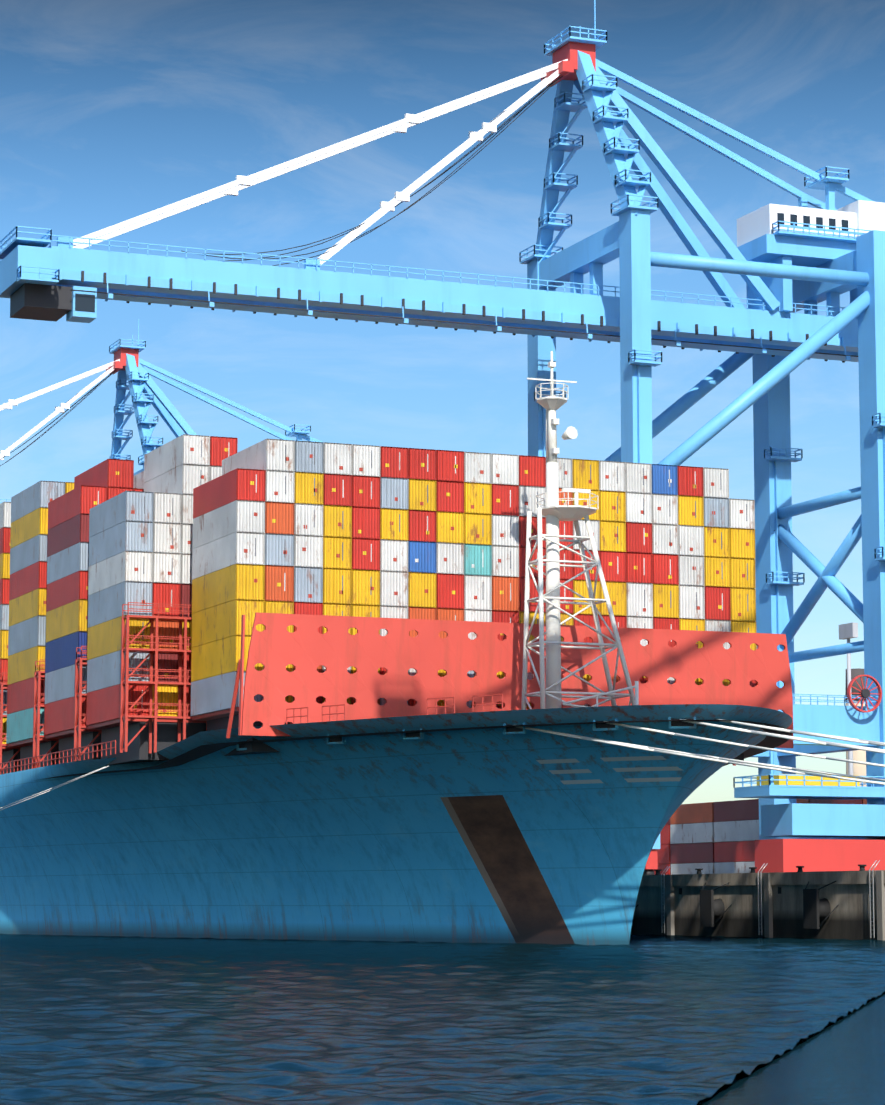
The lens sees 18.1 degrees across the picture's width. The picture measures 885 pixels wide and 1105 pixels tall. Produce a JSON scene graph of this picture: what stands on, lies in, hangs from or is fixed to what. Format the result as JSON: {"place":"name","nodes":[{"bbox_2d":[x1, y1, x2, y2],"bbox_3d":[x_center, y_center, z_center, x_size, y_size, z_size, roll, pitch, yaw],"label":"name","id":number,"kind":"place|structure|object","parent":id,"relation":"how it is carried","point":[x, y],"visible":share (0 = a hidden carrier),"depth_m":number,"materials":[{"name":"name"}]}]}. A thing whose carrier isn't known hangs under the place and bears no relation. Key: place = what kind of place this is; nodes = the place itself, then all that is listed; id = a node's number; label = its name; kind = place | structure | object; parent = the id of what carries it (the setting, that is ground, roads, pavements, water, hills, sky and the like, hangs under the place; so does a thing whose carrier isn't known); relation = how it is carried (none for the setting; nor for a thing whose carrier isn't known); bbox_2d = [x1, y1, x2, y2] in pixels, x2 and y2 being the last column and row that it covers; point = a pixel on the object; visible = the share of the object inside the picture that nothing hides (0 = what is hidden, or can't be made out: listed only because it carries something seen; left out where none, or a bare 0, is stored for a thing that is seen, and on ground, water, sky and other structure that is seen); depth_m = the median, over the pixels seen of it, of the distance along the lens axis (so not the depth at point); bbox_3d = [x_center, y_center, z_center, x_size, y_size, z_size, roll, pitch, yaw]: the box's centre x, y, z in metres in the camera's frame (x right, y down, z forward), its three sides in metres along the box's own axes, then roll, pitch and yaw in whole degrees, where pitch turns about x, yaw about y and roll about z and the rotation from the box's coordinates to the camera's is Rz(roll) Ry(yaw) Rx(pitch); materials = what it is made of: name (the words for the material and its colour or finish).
{"place":"outdoors","nodes":[
{"label":"outdoors","id":0,"kind":"place"},
{"bbox_2d":[0,0,884,803],"label":"sky","id":1,"kind":"structure","parent":0,"point":[112,112],"materials":[{"name":"blue"}]},
{"bbox_2d":[148,992,884,1104],"bbox_3d":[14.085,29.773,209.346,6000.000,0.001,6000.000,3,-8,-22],"label":"water surface","id":2,"kind":"object","parent":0,"point":[840,1061],"depth_m":54.73,"materials":[{"name":"blue liquid"}]},
{"bbox_2d":[0,704,791,944],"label":"ship hull","id":3,"kind":"object","parent":2,"relation":"on","point":[475,827],"visible":0.98,"depth_m":225.36,"materials":[{"name":"blue metal"}]},
{"bbox_2d":[0,602,743,774],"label":"ship lashing bridges","id":4,"kind":"structure","parent":3,"relation":"on","point":[126,738],"depth_m":237.67,"materials":[{"name":"red metal"}]},
{"bbox_2d":[0,434,756,743],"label":"shipping containers","id":5,"kind":"object","parent":3,"relation":"on","point":[221,535],"visible":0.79,"depth_m":238.11,"materials":[{"name":"multicoloured metal"}]},
{"bbox_2d":[0,719,884,810],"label":"mooring lines","id":6,"kind":"object","parent":3,"relation":"on","point":[735,761],"visible":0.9,"depth_m":192.59,"materials":[{"name":"white fabric"}]},
{"bbox_2d":[236,717,695,750],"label":"fairleads","id":7,"kind":"object","parent":3,"relation":"on","point":[523,730],"visible":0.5,"depth_m":204.24,"materials":[{"name":"paint"}]},
{"bbox_2d":[226,612,792,747],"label":"breakwater","id":8,"kind":"object","parent":3,"relation":"on","point":[367,651],"visible":0.65,"depth_m":226.63,"materials":[{"name":"red metal"}]},
{"bbox_2d":[521,351,638,709],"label":"foremast","id":9,"kind":"object","parent":3,"relation":"on","point":[550,692],"visible":0.94,"depth_m":223.18,"materials":[{"name":"white metal"}]},
{"bbox_2d":[0,934,884,1104],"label":"water waves","id":10,"kind":"object","parent":2,"relation":"on","point":[97,1020],"visible":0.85,"depth_m":78.38,"materials":[{"name":"teal liquid"}]},
{"bbox_2d":[631,870,884,939],"bbox_3d":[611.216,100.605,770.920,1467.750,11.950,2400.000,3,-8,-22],"label":"quay wall","id":11,"kind":"structure","parent":0,"point":[847,892],"depth_m":257.94,"materials":[{"name":"concrete"}]},
{"bbox_2d":[0,319,321,502],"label":"gantry crane","id":12,"kind":"object","parent":11,"relation":"on","point":[127,363],"visible":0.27,"depth_m":490.18,"materials":[{"name":"metal"}]},
{"bbox_2d":[0,0,884,874],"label":"gantry crane","id":13,"kind":"object","parent":11,"relation":"on","point":[786,262],"visible":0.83,"depth_m":310.00,"materials":[{"name":"metal"}]},
{"bbox_2d":[644,799,866,874],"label":"shipping containers","id":14,"kind":"object","parent":11,"relation":"on","point":[714,837],"visible":0.19,"depth_m":361.64,"materials":[{"name":"metal"}]},
{"bbox_2d":[634,860,884,939],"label":"dock fenders","id":15,"kind":"object","parent":11,"relation":"attached to","point":[815,908],"visible":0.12,"depth_m":255.36,"materials":[{"name":"rubber"}]},
{"bbox_2d":[839,622,866,786],"bbox_3d":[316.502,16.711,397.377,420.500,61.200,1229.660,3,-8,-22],"label":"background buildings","id":16,"kind":"structure","parent":0,"point":[848,631],"depth_m":757.68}
]}

